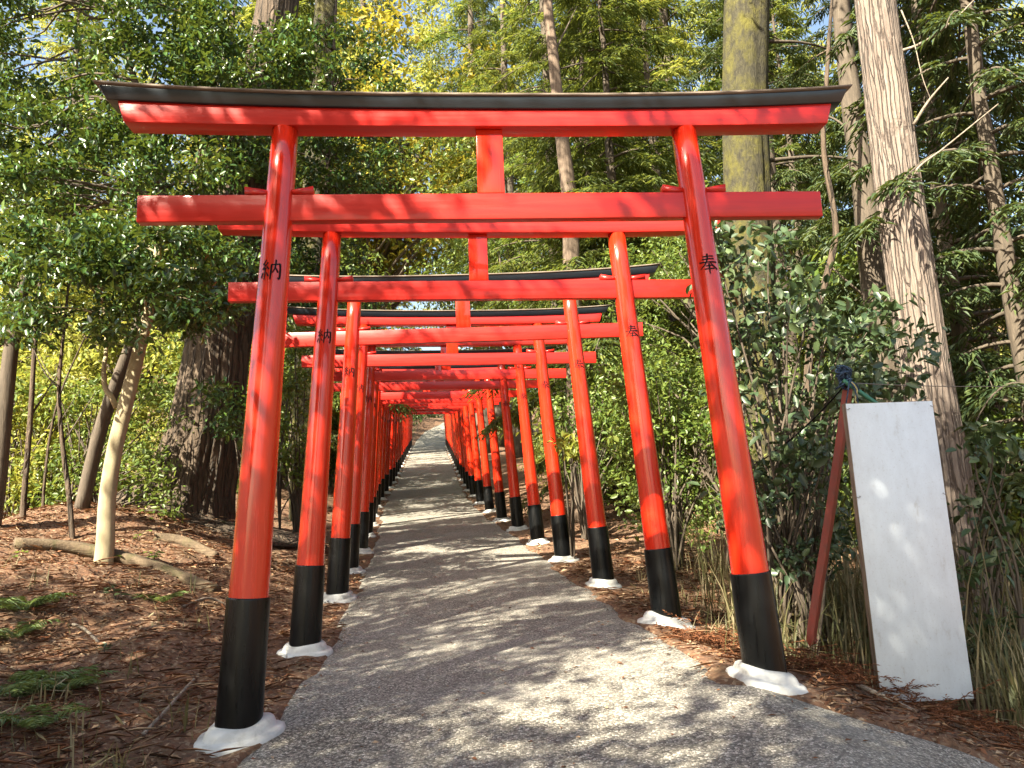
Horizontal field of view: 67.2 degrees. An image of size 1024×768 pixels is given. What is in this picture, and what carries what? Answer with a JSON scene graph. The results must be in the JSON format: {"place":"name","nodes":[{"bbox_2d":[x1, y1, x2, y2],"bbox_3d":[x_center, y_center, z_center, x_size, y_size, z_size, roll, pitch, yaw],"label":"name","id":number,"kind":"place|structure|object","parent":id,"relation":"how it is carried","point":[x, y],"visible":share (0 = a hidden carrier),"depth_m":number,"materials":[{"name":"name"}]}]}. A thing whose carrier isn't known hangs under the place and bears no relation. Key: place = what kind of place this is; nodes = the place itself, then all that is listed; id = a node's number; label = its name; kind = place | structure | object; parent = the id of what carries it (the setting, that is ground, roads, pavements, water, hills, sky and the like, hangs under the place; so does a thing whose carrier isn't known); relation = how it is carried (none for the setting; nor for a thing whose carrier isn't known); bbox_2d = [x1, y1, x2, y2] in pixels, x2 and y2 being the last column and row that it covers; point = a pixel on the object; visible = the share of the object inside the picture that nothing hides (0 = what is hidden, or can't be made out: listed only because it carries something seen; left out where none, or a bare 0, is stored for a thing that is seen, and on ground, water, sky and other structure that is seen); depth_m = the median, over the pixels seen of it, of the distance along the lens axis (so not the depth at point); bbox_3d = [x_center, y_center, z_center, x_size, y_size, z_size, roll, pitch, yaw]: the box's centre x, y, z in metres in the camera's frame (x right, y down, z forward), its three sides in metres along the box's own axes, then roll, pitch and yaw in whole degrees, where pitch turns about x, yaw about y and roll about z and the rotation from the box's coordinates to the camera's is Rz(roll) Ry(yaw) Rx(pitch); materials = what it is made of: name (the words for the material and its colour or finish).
{"place":"outdoors","nodes":[
{"label":"outdoors","id":0,"kind":"place"},
{"bbox_2d":[0,273,1023,767],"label":"ground","id":1,"kind":"structure","parent":0,"point":[718,673],"depth_m":5.64,"materials":[{"name":"brown soil"}]},
{"bbox_2d":[0,224,45,526],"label":"leaning tree","id":2,"kind":"object","parent":1,"relation":"on","point":[8,367],"visible":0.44,"depth_m":7.97,"materials":[{"name":"brown plant"}]},
{"bbox_2d":[0,619,63,639],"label":"fern","id":3,"kind":"object","parent":1,"relation":"on","point":[28,627],"visible":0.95,"depth_m":5.28,"materials":[{"name":"green plant"}]},
{"bbox_2d":[8,277,63,519],"bbox_3d":[-5.543,-0.147,8.840,0.667,3.916,0.202,-1,-10,-9],"label":"sapling","id":4,"kind":"object","parent":1,"relation":"on","point":[26,467],"visible":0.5,"depth_m":8.65,"materials":[{"name":"brown plant"}]},
{"bbox_2d":[0,592,77,611],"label":"fern","id":5,"kind":"object","parent":1,"relation":"on","point":[8,603],"visible":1,"depth_m":5.59,"materials":[{"name":"green plant"}]},
{"bbox_2d":[0,668,86,697],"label":"fern","id":6,"kind":"object","parent":1,"relation":"on","point":[29,688],"visible":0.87,"depth_m":4.30,"materials":[{"name":"green plant"}]},
{"bbox_2d":[0,702,90,729],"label":"fern","id":7,"kind":"object","parent":1,"relation":"on","point":[34,721],"visible":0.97,"depth_m":3.72,"materials":[{"name":"green plant"}]},
{"bbox_2d":[0,331,93,518],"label":"shrub","id":8,"kind":"object","parent":1,"relation":"on","point":[16,476],"visible":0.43,"depth_m":10.42,"materials":[{"name":"green plant"}]},
{"bbox_2d":[37,335,85,505],"bbox_3d":[-5.627,0.543,9.573,0.760,2.533,0.222,-2,-10,0],"label":"sapling","id":9,"kind":"object","parent":1,"relation":"on","point":[46,458],"visible":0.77,"depth_m":9.47,"materials":[{"name":"brown plant"}]},
{"bbox_2d":[8,665,117,692],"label":"fern","id":10,"kind":"object","parent":1,"relation":"on","point":[84,679],"visible":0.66,"depth_m":4.46,"materials":[{"name":"green plant"}]},
{"bbox_2d":[33,282,95,538],"bbox_3d":[-4.944,0.371,8.376,0.696,3.122,0.234,-2,-10,0],"label":"sapling","id":11,"kind":"object","parent":1,"relation":"on","point":[71,525],"visible":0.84,"depth_m":8.26,"materials":[{"name":"brown plant"}]},
{"bbox_2d":[0,206,149,419],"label":"broadleaf tree","id":12,"kind":"object","parent":1,"relation":"on","point":[58,294],"visible":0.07,"depth_m":18.22,"materials":[{"name":"green plant"}]},
{"bbox_2d":[0,0,166,499],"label":"conifer tree","id":13,"kind":"object","parent":1,"relation":"on","point":[55,49],"visible":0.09,"depth_m":21.35,"materials":[{"name":"green plant"}]},
{"bbox_2d":[0,192,205,491],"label":"broadleaf tree","id":14,"kind":"object","parent":1,"relation":"on","point":[110,367],"visible":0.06,"depth_m":23.34,"materials":[{"name":"green plant"}]},
{"bbox_2d":[18,370,193,522],"bbox_3d":[-5.239,0.834,10.060,2.616,2.154,1.652,-2,-10,0],"label":"shrub","id":15,"kind":"object","parent":1,"relation":"on","point":[75,472],"visible":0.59,"depth_m":9.87,"materials":[{"name":"green plant"}]},
{"bbox_2d":[13,537,220,592],"bbox_3d":[-3.671,1.725,7.264,1.933,0.635,0.490,-2,-10,0],"label":"fallen log","id":16,"kind":"object","parent":1,"relation":"on","point":[82,549],"visible":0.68,"depth_m":7.31,"materials":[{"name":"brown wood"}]},
{"bbox_2d":[4,314,246,518],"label":"undergrowth","id":17,"kind":"object","parent":1,"relation":"on","point":[154,360],"visible":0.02,"depth_m":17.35,"materials":[{"name":"green plant"}]},
{"bbox_2d":[0,187,250,565],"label":"evergreen tree","id":18,"kind":"object","parent":1,"relation":"on","point":[120,264],"visible":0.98,"depth_m":7.22,"materials":[{"name":"green plant"}]},
{"bbox_2d":[0,0,255,509],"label":"evergreen tree","id":19,"kind":"object","parent":1,"relation":"on","point":[23,170],"visible":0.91,"depth_m":9.56,"materials":[{"name":"green plant"}]},
{"bbox_2d":[141,678,194,735],"bbox_3d":[-1.887,1.789,4.308,0.053,0.104,0.952,-1,-10,-8],"label":"fallen stick","id":20,"kind":"object","parent":1,"relation":"on","point":[157,719],"visible":0.91,"depth_m":4.12,"materials":[{"name":"wood"}]},
{"bbox_2d":[153,533,218,558],"bbox_3d":[-3.600,1.801,8.524,0.741,0.337,0.204,-2,-10,0],"label":"fallen log","id":21,"kind":"object","parent":1,"relation":"on","point":[184,541],"visible":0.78,"depth_m":8.50,"materials":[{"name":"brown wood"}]},
{"bbox_2d":[114,189,293,383],"bbox_3d":[-7.304,-1.139,19.481,5.172,8.004,5.246,3,-11,-31],"label":"broadleaf tree","id":22,"kind":"object","parent":1,"relation":"on","point":[172,354],"visible":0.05,"depth_m":18.21,"materials":[{"name":"green plant"}]},
{"bbox_2d":[116,0,328,547],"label":"old tree","id":23,"kind":"object","parent":1,"relation":"on","point":[206,475],"visible":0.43,"depth_m":10.77,"materials":[{"name":"brown plant"}]},
{"bbox_2d":[212,403,272,549],"bbox_3d":[-3.544,1.164,10.244,0.865,2.070,1.428,-2,-10,0],"label":"shrub","id":24,"kind":"object","parent":1,"relation":"on","point":[240,438],"visible":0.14,"depth_m":10.26,"materials":[{"name":"green plant"}]},
{"bbox_2d":[157,0,328,446],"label":"evergreen tree","id":25,"kind":"object","parent":1,"relation":"on","point":[292,73],"visible":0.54,"depth_m":10.24,"materials":[{"name":"green plant"}]},
{"bbox_2d":[134,0,366,483],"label":"conifer tree","id":26,"kind":"object","parent":1,"relation":"on","point":[239,16],"visible":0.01,"depth_m":28.05,"materials":[{"name":"green plant"}]},
{"bbox_2d":[170,2,345,430],"bbox_3d":[-7.029,-6.000,23.140,5.582,18.214,4.861,0,-10,-11],"label":"conifer tree","id":27,"kind":"object","parent":1,"relation":"on","point":[337,413],"depth_m":23.57,"materials":[{"name":"green plant"}]},
{"bbox_2d":[143,0,420,488],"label":"conifer tree","id":28,"kind":"object","parent":1,"relation":"on","point":[307,6],"visible":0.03,"depth_m":21.54,"materials":[{"name":"green plant"}]},
{"bbox_2d":[277,317,314,534],"bbox_3d":[-3.530,0.655,12.556,1.362,3.631,1.624,-2,-10,0],"label":"shrub","id":29,"kind":"object","parent":1,"relation":"on","point":[296,474],"visible":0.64,"depth_m":12.32,"materials":[{"name":"green plant"}]},
{"bbox_2d":[289,0,336,520],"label":"moss covered tree","id":30,"kind":"object","parent":1,"relation":"on","point":[325,8],"visible":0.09,"depth_m":14.81,"materials":[{"name":"green plant"}]},
{"bbox_2d":[246,238,394,484],"bbox_3d":[-4.822,-0.573,17.284,4.396,6.804,4.459,-3,-10,3],"label":"broadleaf tree","id":31,"kind":"object","parent":1,"relation":"on","point":[337,398],"visible":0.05,"depth_m":17.14,"materials":[{"name":"green plant"}]},
{"bbox_2d":[297,0,391,272],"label":"conifer tree","id":32,"kind":"object","parent":1,"relation":"on","point":[343,5],"depth_m":46.98,"materials":[{"name":"green plant"}]},
{"bbox_2d":[269,0,423,331],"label":"evergreen tree","id":33,"kind":"object","parent":1,"relation":"on","point":[344,182],"visible":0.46,"depth_m":11.87,"materials":[{"name":"green plant"}]},
{"bbox_2d":[178,0,524,328],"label":"broadleaf tree","id":34,"kind":"object","parent":1,"relation":"on","point":[382,16],"visible":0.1,"depth_m":47.01,"materials":[{"name":"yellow plant"}]},
{"bbox_2d":[334,0,428,272],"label":"conifer tree","id":35,"kind":"object","parent":1,"relation":"on","point":[369,32],"visible":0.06,"depth_m":54.52,"materials":[{"name":"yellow plant"}]},
{"bbox_2d":[331,67,448,444],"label":"broadleaf tree","id":36,"kind":"object","parent":1,"relation":"on","point":[393,245],"visible":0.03,"depth_m":50.21,"materials":[{"name":"green plant"}]},
{"bbox_2d":[395,414,459,478],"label":"torii gate","id":37,"kind":"structure","parent":1,"relation":"on","point":[396,476],"depth_m":32.40,"materials":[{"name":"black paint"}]},
{"bbox_2d":[334,365,525,526],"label":"torii gate","id":38,"kind":"structure","parent":1,"relation":"on","point":[500,505],"depth_m":16.60,"materials":[{"name":"red paint"}]},
{"bbox_2d":[389,410,476,488],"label":"torii gate","id":39,"kind":"structure","parent":1,"relation":"on","point":[392,448],"depth_m":27.93,"materials":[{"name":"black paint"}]},
{"bbox_2d":[381,390,486,499],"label":"torii gate","id":40,"kind":"structure","parent":1,"relation":"on","point":[471,477],"depth_m":23.25,"materials":[{"name":"red paint"}]},
{"bbox_2d":[384,390,484,493],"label":"torii gate","id":41,"kind":"structure","parent":1,"relation":"on","point":[387,460],"depth_m":25.56,"materials":[{"name":"red paint"}]},
{"bbox_2d":[392,411,476,483],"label":"torii gate","id":42,"kind":"structure","parent":1,"relation":"on","point":[395,441],"depth_m":30.32,"materials":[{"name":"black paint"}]},
{"bbox_2d":[304,330,567,553],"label":"torii gate","id":43,"kind":"structure","parent":1,"relation":"on","point":[520,374],"depth_m":12.36,"materials":[{"name":"red paint"}]},
{"bbox_2d":[378,380,498,507],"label":"torii gate","id":44,"kind":"structure","parent":1,"relation":"on","point":[477,474],"depth_m":20.87,"materials":[{"name":"red paint"}]},
{"bbox_2d":[376,380,509,516],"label":"torii gate","id":45,"kind":"structure","parent":1,"relation":"on","point":[488,496],"depth_m":18.64,"materials":[{"name":"red paint"}]},
{"bbox_2d":[333,346,553,537],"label":"torii gate","id":46,"kind":"structure","parent":1,"relation":"on","point":[516,511],"depth_m":14.45,"materials":[{"name":"red paint"}]},
{"bbox_2d":[287,305,610,573],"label":"torii gate","id":47,"kind":"structure","parent":1,"relation":"on","point":[540,356],"depth_m":10.34,"materials":[{"name":"red paint"}]},
{"bbox_2d":[257,263,660,603],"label":"torii gate","id":48,"kind":"structure","parent":1,"relation":"on","point":[353,336],"depth_m":8.35,"materials":[{"name":"red paint"}]},
{"bbox_2d":[408,0,524,453],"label":"conifer tree","id":49,"kind":"object","parent":1,"relation":"on","point":[471,59],"visible":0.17,"depth_m":48.39,"materials":[{"name":"green plant"}]},
{"bbox_2d":[217,220,722,657],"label":"torii gate","id":50,"kind":"structure","parent":1,"relation":"on","point":[327,290],"depth_m":6.19,"materials":[{"name":"red paint"}]},
{"bbox_2d":[92,80,852,757],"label":"torii gate","id":51,"kind":"structure","parent":1,"relation":"on","point":[280,206],"depth_m":4.39,"materials":[{"name":"red paint"}]},
{"bbox_2d":[428,0,536,446],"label":"conifer tree","id":52,"kind":"object","parent":1,"relation":"on","point":[498,411],"visible":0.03,"depth_m":56.13,"materials":[{"name":"green plant"}]},
{"bbox_2d":[431,0,543,456],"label":"conifer tree","id":53,"kind":"object","parent":1,"relation":"on","point":[510,185],"visible":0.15,"depth_m":42.74,"materials":[{"name":"green plant"}]},
{"bbox_2d":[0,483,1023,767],"bbox_3d":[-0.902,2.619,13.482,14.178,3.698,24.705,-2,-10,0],"label":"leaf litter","id":54,"kind":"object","parent":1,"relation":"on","point":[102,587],"visible":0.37,"depth_m":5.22,"materials":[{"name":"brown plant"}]},
{"bbox_2d":[0,0,1023,475],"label":"distant woodland","id":55,"kind":"object","parent":1,"relation":"on","point":[426,26],"visible":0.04,"depth_m":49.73,"materials":[{"name":"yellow plant"}]},
{"bbox_2d":[0,552,1023,767],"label":"fallen leaves","id":56,"kind":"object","parent":1,"relation":"on","point":[116,764],"depth_m":4.05,"materials":[{"name":"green plant"}]},
{"bbox_2d":[417,192,606,444],"bbox_3d":[0.314,-3.045,39.353,11.020,14.364,10.646,0,-10,-16],"label":"broadleaf tree","id":57,"kind":"object","parent":1,"relation":"on","point":[473,305],"visible":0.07,"depth_m":38.73,"materials":[{"name":"green plant"}]},
{"bbox_2d":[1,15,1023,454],"bbox_3d":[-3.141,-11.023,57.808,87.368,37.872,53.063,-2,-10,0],"label":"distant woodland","id":58,"kind":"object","parent":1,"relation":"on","point":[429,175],"visible":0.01,"depth_m":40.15,"materials":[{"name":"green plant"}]},
{"bbox_2d":[434,0,645,486],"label":"conifer tree","id":59,"kind":"object","parent":1,"relation":"on","point":[518,264],"visible":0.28,"depth_m":25.51,"materials":[{"name":"green plant"}]},
{"bbox_2d":[517,430,569,490],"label":"bush","id":60,"kind":"object","parent":1,"relation":"on","point":[537,454],"visible":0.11,"depth_m":20.75,"materials":[{"name":"green plant"}]},
{"bbox_2d":[546,430,580,558],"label":"shrub","id":61,"kind":"object","parent":1,"relation":"on","point":[569,449],"visible":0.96,"depth_m":10.21,"materials":[{"name":"green plant"}]},
{"bbox_2d":[527,0,623,522],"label":"pale tree","id":62,"kind":"object","parent":1,"relation":"on","point":[566,175],"visible":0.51,"depth_m":15.37,"materials":[{"name":"brown plant"}]},
{"bbox_2d":[494,0,668,401],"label":"conifer tree","id":63,"kind":"object","parent":1,"relation":"on","point":[536,9],"visible":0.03,"depth_m":34.34,"materials":[{"name":"green plant"}]},
{"bbox_2d":[536,346,633,539],"bbox_3d":[1.351,0.962,13.009,1.919,3.384,1.585,-2,-10,0],"label":"shrub","id":64,"kind":"object","parent":1,"relation":"on","point":[564,424],"visible":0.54,"depth_m":12.85,"materials":[{"name":"green plant"}]},
{"bbox_2d":[461,0,725,516],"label":"conifer tree","id":65,"kind":"object","parent":1,"relation":"on","point":[612,181],"visible":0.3,"depth_m":16.61,"materials":[{"name":"green plant"}]},
{"bbox_2d":[513,0,696,499],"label":"conifer tree","id":66,"kind":"object","parent":1,"relation":"on","point":[544,87],"visible":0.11,"depth_m":20.22,"materials":[{"name":"green plant"}]},
{"bbox_2d":[497,0,718,493],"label":"conifer tree","id":67,"kind":"object","parent":1,"relation":"on","point":[659,84],"visible":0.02,"depth_m":25.34,"materials":[{"name":"green plant"}]},
{"bbox_2d":[568,429,667,508],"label":"bush","id":68,"kind":"object","parent":1,"relation":"on","point":[612,493],"visible":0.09,"depth_m":15.60,"materials":[{"name":"green plant"}]},
{"bbox_2d":[593,0,724,505],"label":"conifer tree","id":69,"kind":"object","parent":1,"relation":"on","point":[672,69],"visible":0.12,"depth_m":21.19,"materials":[{"name":"green plant"}]},
{"bbox_2d":[592,353,755,569],"bbox_3d":[1.961,0.922,9.483,1.922,2.689,1.632,-2,-10,0],"label":"shrub","id":70,"kind":"object","parent":1,"relation":"on","point":[619,402],"visible":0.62,"depth_m":9.29,"materials":[{"name":"green plant"}]},
{"bbox_2d":[630,494,718,545],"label":"bush","id":71,"kind":"object","parent":1,"relation":"on","point":[702,519],"visible":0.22,"depth_m":11.19,"materials":[{"name":"green plant"}]},
{"bbox_2d":[579,180,803,521],"bbox_3d":[3.046,-0.433,13.161,3.777,5.763,3.724,-2,-10,-1],"label":"broadleaf tree","id":72,"kind":"object","parent":1,"relation":"on","point":[663,256],"visible":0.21,"depth_m":13.10,"materials":[{"name":"green plant"}]},
{"bbox_2d":[597,0,788,499],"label":"conifer tree","id":73,"kind":"object","parent":1,"relation":"on","point":[685,12],"visible":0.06,"depth_m":31.67,"materials":[{"name":"green plant"}]},
{"bbox_2d":[658,368,775,575],"bbox_3d":[2.468,1.040,9.187,1.377,2.739,1.630,1,-10,-21],"label":"bush","id":74,"kind":"object","parent":1,"relation":"on","point":[703,466],"visible":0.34,"depth_m":9.19,"materials":[{"name":"green plant"}]},
{"bbox_2d":[667,0,852,527],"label":"conifer tree","id":75,"kind":"object","parent":1,"relation":"on","point":[789,175],"visible":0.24,"depth_m":19.05,"materials":[{"name":"green plant"}]},
{"bbox_2d":[682,1,859,503],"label":"conifer tree","id":76,"kind":"object","parent":1,"relation":"on","point":[717,82],"visible":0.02,"depth_m":31.98,"materials":[{"name":"green plant"}]},
{"bbox_2d":[693,0,865,501],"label":"conifer tree","id":77,"kind":"object","parent":1,"relation":"on","point":[793,26],"visible":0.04,"depth_m":26.59,"materials":[{"name":"green plant"}]},
{"bbox_2d":[722,0,847,541],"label":"moss covered tree","id":78,"kind":"object","parent":1,"relation":"on","point":[747,159],"visible":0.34,"depth_m":11.55,"materials":[{"name":"green plant"}]},
{"bbox_2d":[752,438,857,656],"bbox_3d":[2.260,1.317,6.102,1.002,1.773,1.345,-5,-10,18],"label":"shrub","id":79,"kind":"object","parent":1,"relation":"on","point":[792,567],"visible":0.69,"depth_m":5.90,"materials":[{"name":"green plant"}]},
{"bbox_2d":[677,220,961,645],"bbox_3d":[2.660,0.219,6.503,2.543,3.879,1.966,-2,-10,0],"label":"shrub","id":80,"kind":"object","parent":1,"relation":"on","point":[754,331],"visible":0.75,"depth_m":6.39,"materials":[{"name":"green plant"}]},
{"bbox_2d":[803,0,838,530],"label":"thin tree","id":81,"kind":"object","parent":1,"relation":"on","point":[835,225],"visible":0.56,"depth_m":9.44,"materials":[{"name":"brown plant"}]},
{"bbox_2d":[632,449,1023,734],"bbox_3d":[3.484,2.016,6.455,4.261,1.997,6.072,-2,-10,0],"label":"dry grass","id":82,"kind":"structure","parent":1,"relation":"on","point":[1015,688],"depth_m":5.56,"materials":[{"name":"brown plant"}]},
{"bbox_2d":[806,385,852,646],"bbox_3d":[2.178,0.864,5.265,0.511,1.771,0.076,-2,-10,0],"label":"leaning post","id":83,"kind":"object","parent":1,"relation":"on","point":[824,550],"visible":0.77,"depth_m":5.23,"materials":[{"name":"red paint"}]},
{"bbox_2d":[835,365,859,402],"bbox_3d":[2.338,0.030,5.373,0.145,0.332,0.140,-2,-10,0],"label":"rope bundle","id":84,"kind":"object","parent":83,"relation":"attached to","point":[844,372],"visible":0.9,"depth_m":5.37,"materials":[{"name":"blue fabric"}]},
{"bbox_2d":[662,242,1023,540],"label":"undergrowth","id":85,"kind":"object","parent":1,"relation":"on","point":[839,260],"visible":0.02,"depth_m":11.04,"materials":[{"name":"green plant"}]},
{"bbox_2d":[829,0,927,401],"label":"thin tree","id":86,"kind":"object","parent":1,"relation":"on","point":[871,266],"visible":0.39,"depth_m":10.48,"materials":[{"name":"brown plant"}]},
{"bbox_2d":[764,0,1023,601],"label":"conifer tree","id":87,"kind":"object","parent":1,"relation":"on","point":[959,323],"visible":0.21,"depth_m":10.77,"materials":[{"name":"green plant"}]},
{"bbox_2d":[782,0,1008,479],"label":"conifer tree","id":88,"kind":"object","parent":1,"relation":"on","point":[821,14],"visible":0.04,"depth_m":16.52,"materials":[{"name":"green plant"}]},
{"bbox_2d":[842,401,973,701],"bbox_3d":[2.402,0.995,4.700,0.574,1.792,0.072,-2,-10,-3],"label":"notice board","id":89,"kind":"object","parent":1,"relation":"on","point":[912,602],"visible":0.9,"depth_m":4.67,"materials":[{"name":"white paint"},{"name":"wood"}]},
{"bbox_2d":[824,0,1023,517],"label":"conifer tree","id":90,"kind":"object","parent":1,"relation":"on","point":[983,149],"visible":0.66,"depth_m":8.38,"materials":[{"name":"green plant"}]},
{"bbox_2d":[828,0,1023,580],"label":"conifer tree","id":91,"kind":"object","parent":1,"relation":"on","point":[985,317],"visible":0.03,"depth_m":12.75,"materials":[{"name":"green plant"}]},
{"bbox_2d":[854,0,998,636],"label":"peeling bark tree","id":92,"kind":"object","parent":1,"relation":"on","point":[908,254],"visible":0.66,"depth_m":7.76,"materials":[{"name":"brown plant"}]},
{"bbox_2d":[945,418,1023,671],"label":"shrub","id":93,"kind":"object","parent":1,"relation":"on","point":[995,435],"visible":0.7,"depth_m":6.13,"materials":[{"name":"green plant"}]},
{"bbox_2d":[971,394,1023,625],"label":"shrub","id":94,"kind":"object","parent":1,"relation":"on","point":[1015,513],"visible":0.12,"depth_m":8.36,"materials":[{"name":"green plant"}]},
{"bbox_2d":[0,0,1023,388],"label":"sky","id":95,"kind":"structure","parent":0,"point":[814,28],"materials":[{"name":"white"}]},
{"bbox_2d":[237,423,998,767],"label":"path","id":96,"kind":"structure","parent":0,"point":[465,651],"depth_m":4.37,"materials":[{"name":"grey gravel"}]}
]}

